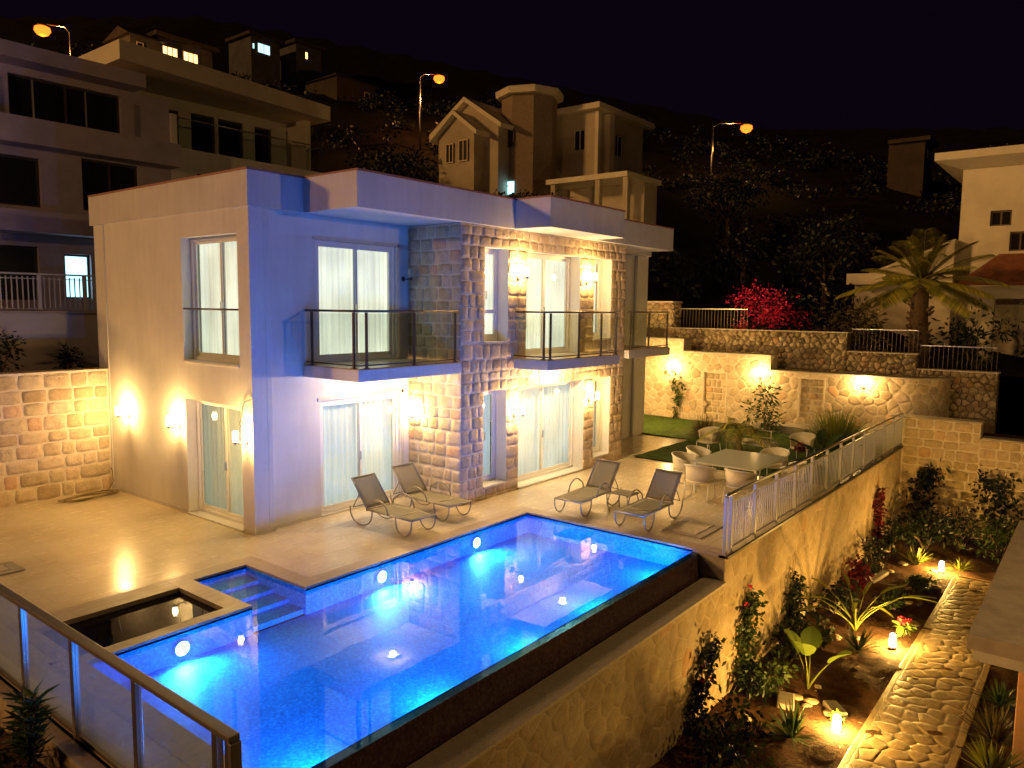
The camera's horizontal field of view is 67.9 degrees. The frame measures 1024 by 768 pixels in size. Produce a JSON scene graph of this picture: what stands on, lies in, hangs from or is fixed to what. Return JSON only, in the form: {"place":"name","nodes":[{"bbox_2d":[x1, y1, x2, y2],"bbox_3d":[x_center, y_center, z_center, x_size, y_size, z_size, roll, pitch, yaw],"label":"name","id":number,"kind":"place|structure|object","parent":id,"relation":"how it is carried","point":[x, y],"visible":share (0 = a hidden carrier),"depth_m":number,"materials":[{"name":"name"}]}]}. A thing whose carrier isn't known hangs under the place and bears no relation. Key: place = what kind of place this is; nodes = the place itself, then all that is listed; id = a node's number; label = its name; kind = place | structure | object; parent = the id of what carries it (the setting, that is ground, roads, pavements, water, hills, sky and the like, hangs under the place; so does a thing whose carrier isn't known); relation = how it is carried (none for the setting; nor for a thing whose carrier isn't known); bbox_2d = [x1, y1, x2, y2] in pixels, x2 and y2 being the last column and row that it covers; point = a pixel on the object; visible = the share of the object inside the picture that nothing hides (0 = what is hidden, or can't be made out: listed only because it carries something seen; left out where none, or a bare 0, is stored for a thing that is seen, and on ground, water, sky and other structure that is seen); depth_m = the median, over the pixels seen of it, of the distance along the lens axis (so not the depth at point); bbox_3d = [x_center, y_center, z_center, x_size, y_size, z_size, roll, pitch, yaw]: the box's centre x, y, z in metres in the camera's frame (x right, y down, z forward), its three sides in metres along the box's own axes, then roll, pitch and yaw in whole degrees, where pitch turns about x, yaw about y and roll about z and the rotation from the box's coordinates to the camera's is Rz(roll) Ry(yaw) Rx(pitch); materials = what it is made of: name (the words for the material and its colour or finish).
{"place":"outdoors","nodes":[
{"label":"outdoors","id":0,"kind":"place"},
{"bbox_2d":[0,726,44,767],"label":"planting bed","id":1,"kind":"object","parent":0,"point":[23,763],"depth_m":7.66,"materials":[{"name":"soil"}]},
{"bbox_2d":[0,718,48,767],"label":"shrub","id":2,"kind":"object","parent":1,"relation":"on","point":[5,760],"visible":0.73,"depth_m":7.20,"materials":[{"name":"green plant"}]},
{"bbox_2d":[0,680,60,766],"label":"upright shrub","id":3,"kind":"object","parent":1,"relation":"on","point":[28,718],"visible":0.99,"depth_m":6.99,"materials":[{"name":"green plant"}]},
{"bbox_2d":[0,679,106,767],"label":"kerb","id":4,"kind":"structure","parent":1,"relation":"on","point":[68,752],"depth_m":7.33,"materials":[{"name":"stone"}]},
{"bbox_2d":[0,434,835,767],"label":"terrace","id":5,"kind":"structure","parent":0,"point":[66,554],"depth_m":13.72,"materials":[{"name":"stone"}]},
{"bbox_2d":[0,367,112,507],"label":"stone wall","id":6,"kind":"structure","parent":5,"relation":"on","point":[55,435],"depth_m":16.23,"materials":[{"name":"stone"}]},
{"bbox_2d":[0,583,241,767],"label":"glass railing","id":7,"kind":"object","parent":5,"relation":"on","point":[220,731],"visible":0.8,"depth_m":6.82,"materials":[{"name":"silver metal"}]},
{"bbox_2d":[5,507,732,767],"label":"swimming pool","id":8,"kind":"structure","parent":5,"relation":"in","point":[405,656],"depth_m":10.41,"materials":[{"name":"liquid"}]},
{"bbox_2d":[41,592,217,664],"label":"plunge pool","id":9,"kind":"structure","parent":8,"relation":"in","point":[129,607],"depth_m":10.69,"materials":[{"name":"beige tile"}]},
{"bbox_2d":[43,593,215,655],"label":"plunge pool water","id":10,"kind":"structure","parent":9,"relation":"in","point":[113,628],"depth_m":10.27,"materials":[{"name":"liquid"}]},
{"bbox_2d":[88,166,673,535],"bbox_3d":[-1.450,-1.170,20.544,8.695,6.586,15.085,5,7,38],"label":"villa","id":11,"kind":"object","parent":5,"relation":"on","point":[315,328],"visible":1,"depth_m":15.88,"materials":[{"name":"paint"}]},
{"bbox_2d":[183,235,239,366],"bbox_3d":[-5.541,-1.608,14.436,2.172,2.457,0.520,5,7,38],"label":"window","id":12,"kind":"structure","parent":11,"relation":"in","point":[218,254],"depth_m":14.83,"materials":[{"name":"white"}]},
{"bbox_2d":[188,400,243,531],"bbox_3d":[-5.576,1.481,14.747,2.172,2.387,0.518,5,7,38],"label":"door","id":13,"kind":"structure","parent":11,"relation":"in","point":[222,491],"depth_m":15.19,"materials":[{"name":"white"}]},
{"bbox_2d":[315,240,396,363],"bbox_3d":[-3.253,-1.679,15.585,0.370,2.457,2.332,5,7,38],"label":"window","id":14,"kind":"structure","parent":11,"relation":"in","point":[349,276],"depth_m":15.65,"materials":[{"name":"white"}]},
{"bbox_2d":[320,393,400,516],"bbox_3d":[-3.240,1.390,15.954,0.369,2.377,2.382,5,7,38],"label":"window","id":15,"kind":"structure","parent":11,"relation":"in","point":[355,433],"depth_m":15.97,"materials":[{"name":"white"}]},
{"bbox_2d":[483,391,505,488],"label":"window","id":16,"kind":"structure","parent":11,"relation":"in","point":[487,476],"depth_m":17.32,"materials":[{"name":"white"}]},
{"bbox_2d":[484,249,508,343],"bbox_3d":[-0.552,-1.956,16.682,0.616,2.107,1.032,5,7,38],"label":"window","id":17,"kind":"structure","parent":11,"relation":"in","point":[491,255],"depth_m":17.03,"materials":[{"name":"white"}]},
{"bbox_2d":[518,381,582,488],"bbox_3d":[0.773,1.118,18.730,0.620,2.407,2.972,5,7,38],"label":"window","id":18,"kind":"structure","parent":11,"relation":"in","point":[545,436],"depth_m":19.18,"materials":[{"name":"white"}]},
{"bbox_2d":[526,253,575,355],"bbox_3d":[0.795,-1.925,18.406,0.618,2.487,2.452,5,7,38],"label":"window","id":19,"kind":"structure","parent":11,"relation":"in","point":[548,282],"depth_m":18.89,"materials":[{"name":"white"}]},
{"bbox_2d":[593,260,610,339],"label":"window","id":20,"kind":"structure","parent":11,"relation":"in","point":[596,334],"depth_m":20.41,"materials":[{"name":"white"}]},
{"bbox_2d":[349,472,435,536],"bbox_3d":[-2.283,2.286,14.462,1.715,0.892,0.710,5,7,38],"label":"sun lounger","id":21,"kind":"object","parent":5,"relation":"on","point":[371,492],"visible":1,"depth_m":14.63,"materials":[{"name":"grey"}]},
{"bbox_2d":[390,462,470,521],"bbox_3d":[-1.674,2.187,15.504,1.715,0.892,0.710,5,7,39],"label":"sun lounger","id":22,"kind":"object","parent":5,"relation":"on","point":[410,480],"visible":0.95,"depth_m":15.69,"materials":[{"name":"grey"}]},
{"bbox_2d":[554,459,621,516],"bbox_3d":[1.620,2.173,15.998,0.710,0.892,1.715,5,7,36],"label":"sun lounger","id":23,"kind":"object","parent":5,"relation":"on","point":[602,476],"visible":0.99,"depth_m":16.29,"materials":[{"name":"brown"}]},
{"bbox_2d":[614,468,682,531],"bbox_3d":[2.733,2.281,15.050,0.710,0.892,1.715,5,7,37],"label":"sun lounger","id":24,"kind":"object","parent":5,"relation":"on","point":[663,487],"visible":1,"depth_m":15.34,"materials":[{"name":"grey"}]},
{"bbox_2d":[671,451,699,489],"bbox_3d":[4.092,2.032,17.977,0.650,0.809,0.702,5,7,36],"label":"woven chair","id":25,"kind":"object","parent":5,"relation":"on","point":[680,459],"visible":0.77,"depth_m":17.95,"materials":[{"name":"beige wicker"}]},
{"bbox_2d":[661,518,722,538],"bbox_3d":[3.492,2.765,14.620,0.800,0.026,1.100,5,7,38],"label":"inspection hatch","id":26,"kind":"object","parent":5,"relation":"on","point":[693,528],"visible":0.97,"depth_m":14.54,"materials":[{"name":"stone"}]},
{"bbox_2d":[683,464,715,502],"bbox_3d":[4.156,2.146,16.857,0.702,0.809,0.650,4,7,33],"label":"woven chair","id":27,"kind":"object","parent":5,"relation":"on","point":[698,474],"visible":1,"depth_m":16.61,"materials":[{"name":"beige wicker"}]},
{"bbox_2d":[692,449,786,492],"bbox_3d":[5.321,2.109,17.741,1.520,0.752,1.940,5,7,38],"label":"dining table","id":28,"kind":"object","parent":5,"relation":"on","point":[741,460],"visible":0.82,"depth_m":17.53,"materials":[{"name":"white glass"}]},
{"bbox_2d":[722,468,757,508],"bbox_3d":[4.903,2.204,16.360,0.702,0.809,0.650,6,8,42],"label":"woven chair","id":29,"kind":"object","parent":5,"relation":"on","point":[735,479],"visible":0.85,"depth_m":16.11,"materials":[{"name":"beige wicker"}]},
{"bbox_2d":[722,412,902,554],"bbox_3d":[7.945,1.917,18.453,0.060,1.068,13.870,5,7,38],"label":"balustrade","id":30,"kind":"object","parent":5,"relation":"on","point":[869,444],"visible":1,"depth_m":16.36,"materials":[{"name":"metal"}]},
{"bbox_2d":[0,15,1023,377],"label":"hillside","id":31,"kind":"structure","parent":0,"point":[400,75],"depth_m":65.58,"materials":[{"name":"soil"}]},
{"bbox_2d":[0,38,181,310],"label":"apartment house","id":32,"kind":"structure","parent":31,"relation":"on","point":[75,132],"depth_m":21.69,"materials":[{"name":"white"}]},
{"bbox_2d":[0,245,37,299],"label":"window","id":33,"kind":"structure","parent":32,"relation":"in","point":[23,259],"depth_m":21.27,"materials":[{"name":"black"}]},
{"bbox_2d":[0,154,40,207],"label":"window","id":34,"kind":"structure","parent":32,"relation":"in","point":[19,176],"depth_m":21.14,"materials":[{"name":"black"}]},
{"bbox_2d":[7,73,119,132],"bbox_3d":[-12.874,-7.986,21.914,0.060,1.194,2.994,5,7,38],"label":"window","id":35,"kind":"structure","parent":32,"relation":"in","point":[54,102],"depth_m":21.84,"materials":[{"name":"black"}]},
{"bbox_2d":[64,254,90,298],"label":"window","id":36,"kind":"structure","parent":32,"relation":"in","point":[74,264],"depth_m":22.47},
{"bbox_2d":[81,159,136,210],"bbox_3d":[-12.195,-5.929,23.018,0.060,1.494,1.664,5,7,38],"label":"window","id":37,"kind":"structure","parent":32,"relation":"in","point":[98,177],"depth_m":22.88,"materials":[{"name":"black"}]},
{"bbox_2d":[102,26,165,51],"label":"hill house","id":38,"kind":"structure","parent":31,"relation":"on","point":[136,37],"depth_m":53.97,"materials":[{"name":"beige"}]},
{"bbox_2d":[147,30,219,67],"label":"hill house","id":39,"kind":"structure","parent":31,"relation":"on","point":[189,50],"depth_m":56.87,"materials":[{"name":"paint"}]},
{"bbox_2d":[78,39,329,179],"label":"neighbour house","id":40,"kind":"structure","parent":31,"relation":"on","point":[220,121],"depth_m":26.91,"materials":[{"name":"paint"}]},
{"bbox_2d":[191,113,212,152],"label":"window","id":41,"kind":"structure","parent":40,"relation":"in","point":[201,133],"depth_m":27.49,"materials":[{"name":"black glass"}]},
{"bbox_2d":[218,119,240,157],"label":"window","id":42,"kind":"structure","parent":40,"relation":"in","point":[229,139],"depth_m":28.36,"materials":[{"name":"black glass"}]},
{"bbox_2d":[255,127,269,163],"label":"window","id":43,"kind":"structure","parent":40,"relation":"in","point":[262,154],"depth_m":29.44,"materials":[{"name":"black glass"}]},
{"bbox_2d":[225,30,284,85],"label":"hill house","id":44,"kind":"structure","parent":31,"relation":"on","point":[256,55],"depth_m":77.62,"materials":[{"name":"paint"}]},
{"bbox_2d":[280,38,325,87],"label":"hill house","id":45,"kind":"structure","parent":31,"relation":"on","point":[301,59],"depth_m":81.53,"materials":[{"name":"paint"}]},
{"bbox_2d":[303,73,378,101],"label":"hill house","id":46,"kind":"structure","parent":31,"relation":"on","point":[339,87],"depth_m":76.56,"materials":[{"name":"beige"}]},
{"bbox_2d":[347,142,438,181],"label":"tree","id":47,"kind":"object","parent":31,"relation":"on","point":[407,162],"visible":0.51,"depth_m":44.75,"materials":[{"name":"green plant"}]},
{"bbox_2d":[23,41,1007,304],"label":"hillside scrub","id":48,"kind":"object","parent":31,"relation":"on","point":[811,163],"visible":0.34,"depth_m":61.30,"materials":[{"name":"green plant"}]},
{"bbox_2d":[429,84,660,255],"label":"hill house","id":49,"kind":"structure","parent":31,"relation":"on","point":[531,138],"depth_m":43.03,"materials":[{"name":"beige"}]},
{"bbox_2d":[668,158,776,246],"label":"tree","id":50,"kind":"object","parent":31,"relation":"on","point":[725,215],"visible":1,"depth_m":42.23,"materials":[{"name":"green plant"}]},
{"bbox_2d":[707,224,784,282],"bbox_3d":[11.216,-6.270,37.510,3.931,3.250,4.032,5,7,38],"label":"tree","id":51,"kind":"object","parent":31,"relation":"on","point":[749,249],"visible":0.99,"depth_m":37.10,"materials":[{"name":"green plant"}]},
{"bbox_2d":[719,279,816,330],"bbox_3d":[10.022,-2.583,29.886,3.858,3.022,2.874,5,7,38],"label":"bougainvillea","id":52,"kind":"object","parent":31,"relation":"on","point":[767,309],"depth_m":29.48,"materials":[{"name":"plant"}]},
{"bbox_2d":[772,207,876,315],"bbox_3d":[13.653,-5.150,33.241,4.585,4.798,4.949,5,7,38],"label":"tree","id":53,"kind":"object","parent":31,"relation":"on","point":[821,272],"visible":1,"depth_m":32.72,"materials":[{"name":"green plant"}]},
{"bbox_2d":[780,271,880,350],"bbox_3d":[12.219,-2.520,29.066,2.396,3.547,3.326,-1,6,-13],"label":"shrub","id":54,"kind":"object","parent":31,"relation":"on","point":[835,319],"visible":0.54,"depth_m":29.11,"materials":[{"name":"green plant"}]},
{"bbox_2d":[780,216,882,280],"bbox_3d":[15.937,-6.736,38.671,4.527,3.830,4.489,0,6,-3],"label":"tree","id":55,"kind":"object","parent":31,"relation":"on","point":[833,245],"visible":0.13,"depth_m":37.93,"materials":[{"name":"green plant"}]},
{"bbox_2d":[829,296,892,351],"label":"shrub","id":56,"kind":"object","parent":31,"relation":"on","point":[864,325],"visible":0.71,"depth_m":27.91,"materials":[{"name":"green plant"}]},
{"bbox_2d":[887,135,938,197],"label":"hill house","id":57,"kind":"structure","parent":31,"relation":"on","point":[909,165],"depth_m":59.90,"materials":[{"name":"black"}]},
{"bbox_2d":[835,228,1009,367],"bbox_3d":[14.453,-2.837,27.063,5.514,5.152,4.795,5,7,38],"label":"fan palm","id":58,"kind":"object","parent":31,"relation":"on","point":[918,287],"visible":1,"depth_m":26.67,"materials":[{"name":"green plant"}]},
{"bbox_2d":[846,144,1023,362],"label":"neighbour house","id":59,"kind":"structure","parent":31,"relation":"on","point":[991,180],"depth_m":30.06,"materials":[{"name":"beige paint"}]},
{"bbox_2d":[928,298,1019,369],"bbox_3d":[16.434,-1.604,26.838,2.754,2.814,2.322,0,6,-7],"label":"shrub","id":60,"kind":"object","parent":31,"relation":"on","point":[967,339],"visible":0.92,"depth_m":26.80,"materials":[{"name":"green plant"}]},
{"bbox_2d":[0,376,1023,767],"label":"ground","id":61,"kind":"structure","parent":0,"point":[1010,410],"depth_m":51.55,"materials":[{"name":"soil"}]},
{"bbox_2d":[406,446,903,767],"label":"retaining wall","id":62,"kind":"structure","parent":61,"relation":"on","point":[620,698],"depth_m":11.59,"materials":[{"name":"stone"}]},
{"bbox_2d":[838,575,991,767],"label":"path kerb","id":63,"kind":"structure","parent":61,"relation":"on","point":[954,758],"depth_m":13.24,"materials":[{"name":"stone"}]},
{"bbox_2d":[890,413,1023,544],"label":"stone wall","id":64,"kind":"structure","parent":61,"relation":"on","point":[964,450],"depth_m":22.98,"materials":[{"name":"stone"}]},
{"bbox_2d":[967,521,1023,767],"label":"garden shelter","id":65,"kind":"object","parent":61,"relation":"on","point":[996,635],"visible":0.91,"depth_m":11.47,"materials":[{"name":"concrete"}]},
{"bbox_2d":[0,0,1023,129],"label":"sky","id":66,"kind":"structure","parent":0,"point":[768,64],"materials":[{"name":"black"}]},
{"bbox_2d":[204,433,1023,471],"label":"bank soil","id":67,"kind":"structure","parent":0,"point":[1004,435],"depth_m":23.71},
{"bbox_2d":[0,326,26,372],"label":"shrub","id":68,"kind":"object","parent":67,"relation":"on","point":[12,342],"visible":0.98,"depth_m":16.96,"materials":[{"name":"green plant"}]},
{"bbox_2d":[0,311,99,371],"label":"boundary wall","id":69,"kind":"structure","parent":67,"relation":"on","point":[46,335],"depth_m":18.21,"materials":[{"name":"paint"}]},
{"bbox_2d":[0,272,95,310],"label":"balustrade","id":70,"kind":"object","parent":69,"relation":"on","point":[38,278],"visible":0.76,"depth_m":18.18,"materials":[{"name":"metal"}]},
{"bbox_2d":[52,342,87,368],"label":"shrub","id":71,"kind":"object","parent":67,"relation":"on","point":[69,359],"visible":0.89,"depth_m":18.22,"materials":[{"name":"green plant"}]},
{"bbox_2d":[644,337,952,432],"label":"stone wall","id":72,"kind":"structure","parent":67,"relation":"on","point":[719,385],"depth_m":27.00,"materials":[{"name":"stone"}]},
{"bbox_2d":[664,327,1000,433],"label":"rubble wall","id":73,"kind":"structure","parent":67,"relation":"on","point":[974,395],"depth_m":26.72,"materials":[{"name":"stone"}]},
{"bbox_2d":[646,301,682,336],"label":"stone pillar","id":74,"kind":"structure","parent":73,"relation":"on","point":[658,322],"depth_m":31.01,"materials":[{"name":"stone"}]},
{"bbox_2d":[634,414,887,483],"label":"lawn","id":75,"kind":"structure","parent":0,"point":[675,425],"depth_m":23.52,"materials":[{"name":"green plant"}]},
{"bbox_2d":[697,417,774,450],"bbox_3d":[6.498,1.541,21.585,1.964,1.265,2.008,-2,6,-26],"label":"palm","id":76,"kind":"object","parent":75,"relation":"on","point":[739,432],"visible":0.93,"depth_m":21.19,"materials":[{"name":"green plant"}]},
{"bbox_2d":[740,376,786,433],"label":"shrub","id":77,"kind":"object","parent":75,"relation":"on","point":[766,424],"visible":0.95,"depth_m":25.89,"materials":[{"name":"green plant"}]},
{"bbox_2d":[785,401,896,449],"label":"feathery grass","id":78,"kind":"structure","parent":75,"relation":"on","point":[832,424],"depth_m":23.10,"materials":[{"name":"green plant"}]},
{"bbox_2d":[805,424,889,466],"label":"feathery grass","id":79,"kind":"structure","parent":75,"relation":"on","point":[832,449],"depth_m":21.89,"materials":[{"name":"green plant"}]},
{"bbox_2d":[651,528,1018,767],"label":"garden soil","id":80,"kind":"structure","parent":0,"point":[982,568],"depth_m":14.08,"materials":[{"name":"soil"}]},
{"bbox_2d":[682,634,726,739],"bbox_3d":[3.221,4.912,12.405,0.526,1.800,1.411,5,7,38],"label":"climbing shrub","id":81,"kind":"object","parent":80,"relation":"on","point":[711,654],"visible":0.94,"depth_m":12.29,"materials":[{"name":"green plant"}]},
{"bbox_2d":[674,690,777,767],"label":"shrub","id":82,"kind":"object","parent":80,"relation":"on","point":[735,738],"visible":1,"depth_m":11.49,"materials":[{"name":"green plant"}]},
{"bbox_2d":[729,584,768,693],"bbox_3d":[4.268,4.737,13.724,0.482,2.212,1.287,5,7,38],"label":"climbing shrub","id":83,"kind":"object","parent":80,"relation":"on","point":[747,635],"visible":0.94,"depth_m":13.75,"materials":[{"name":"green plant"}]},
{"bbox_2d":[736,647,803,705],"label":"shrub","id":84,"kind":"object","parent":80,"relation":"on","point":[775,669],"visible":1,"depth_m":13.60,"materials":[{"name":"green plant"}]},
{"bbox_2d":[758,699,828,753],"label":"yucca","id":85,"kind":"object","parent":80,"relation":"on","point":[791,726],"visible":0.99,"depth_m":12.07,"materials":[{"name":"green plant"}]},
{"bbox_2d":[780,559,815,643],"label":"climbing shrub","id":86,"kind":"object","parent":80,"relation":"on","point":[793,595],"visible":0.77,"depth_m":15.80,"materials":[{"name":"green plant"}]},
{"bbox_2d":[762,611,835,662],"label":"shrub","id":87,"kind":"object","parent":80,"relation":"on","point":[781,635],"visible":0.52,"depth_m":15.22,"materials":[{"name":"green plant"}]},
{"bbox_2d":[784,626,851,689],"bbox_3d":[5.413,4.970,13.675,0.918,1.097,1.163,1,6,1],"label":"banana plant","id":88,"kind":"object","parent":80,"relation":"on","point":[811,638],"visible":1,"depth_m":13.79,"materials":[{"name":"green plant"}]},
{"bbox_2d":[808,578,863,615],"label":"shrub","id":89,"kind":"object","parent":80,"relation":"on","point":[841,597],"visible":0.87,"depth_m":17.19,"materials":[{"name":"green plant"}]},
{"bbox_2d":[839,554,874,590],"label":"shrub","id":90,"kind":"object","parent":80,"relation":"on","point":[858,576],"visible":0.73,"depth_m":18.49,"materials":[{"name":"red plant"}]},
{"bbox_2d":[830,622,884,659],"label":"yucca","id":91,"kind":"object","parent":80,"relation":"on","point":[856,645],"visible":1,"depth_m":15.28,"materials":[{"name":"green plant"}]},
{"bbox_2d":[794,571,937,630],"bbox_3d":[7.218,4.765,16.241,3.187,1.032,2.782,-2,6,-23],"label":"lily plant","id":92,"kind":"object","parent":80,"relation":"on","point":[856,624],"visible":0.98,"depth_m":16.16,"materials":[{"name":"green plant"}]},
{"bbox_2d":[854,531,894,577],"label":"shrub","id":93,"kind":"object","parent":80,"relation":"on","point":[873,566],"visible":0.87,"depth_m":19.91,"materials":[{"name":"green plant"}]},
{"bbox_2d":[871,487,888,551],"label":"climbing shrub","id":94,"kind":"object","parent":80,"relation":"on","point":[880,498],"visible":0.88,"depth_m":21.45,"materials":[{"name":"red plant"}]},
{"bbox_2d":[876,517,906,552],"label":"shrub","id":95,"kind":"object","parent":80,"relation":"on","point":[888,538],"visible":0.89,"depth_m":21.54,"materials":[{"name":"green plant"}]},
{"bbox_2d":[874,584,917,610],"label":"shrub","id":96,"kind":"object","parent":80,"relation":"on","point":[892,594],"visible":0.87,"depth_m":17.50,"materials":[{"name":"green plant"}]},
{"bbox_2d":[899,459,952,529],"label":"climbing shrub","id":97,"kind":"object","parent":80,"relation":"on","point":[929,476],"visible":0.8,"depth_m":23.45,"materials":[{"name":"green plant"}]},
{"bbox_2d":[887,502,977,550],"bbox_3d":[12.198,4.210,22.239,2.360,1.299,2.294,3,6,18],"label":"shrub","id":98,"kind":"object","parent":80,"relation":"on","point":[934,530],"visible":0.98,"depth_m":21.92,"materials":[{"name":"green plant"}]},
{"bbox_2d":[936,503,992,550],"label":"shrub","id":99,"kind":"object","parent":80,"relation":"on","point":[964,530],"visible":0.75,"depth_m":21.99,"materials":[{"name":"green plant"}]},
{"bbox_2d":[954,696,1014,748],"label":"spiky plant","id":100,"kind":"object","parent":80,"relation":"on","point":[995,729],"visible":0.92,"depth_m":12.06,"materials":[{"name":"green plant"}]},
{"bbox_2d":[953,730,1023,767],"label":"spiky plant","id":101,"kind":"object","parent":80,"relation":"on","point":[988,759],"visible":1,"depth_m":11.18,"materials":[{"name":"green plant"}]},
{"bbox_2d":[959,512,1018,563],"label":"shrub","id":102,"kind":"object","parent":80,"relation":"on","point":[995,544],"visible":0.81,"depth_m":21.20,"materials":[{"name":"green plant"}]},
{"bbox_2d":[969,679,1016,714],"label":"spiky plant","id":103,"kind":"object","parent":80,"relation":"on","point":[1001,696],"visible":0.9,"depth_m":13.15,"materials":[{"name":"green plant"}]},
{"bbox_2d":[969,469,1023,543],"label":"climbing shrub","id":104,"kind":"object","parent":80,"relation":"on","point":[999,494],"visible":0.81,"depth_m":22.28,"materials":[{"name":"green plant"}]},
{"bbox_2d":[845,577,988,767],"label":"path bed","id":105,"kind":"object","parent":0,"point":[958,727],"visible":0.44,"depth_m":13.25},
{"bbox_2d":[846,577,990,767],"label":"garden path","id":106,"kind":"structure","parent":105,"relation":"on","point":[949,731],"depth_m":13.37,"materials":[{"name":"stone"}]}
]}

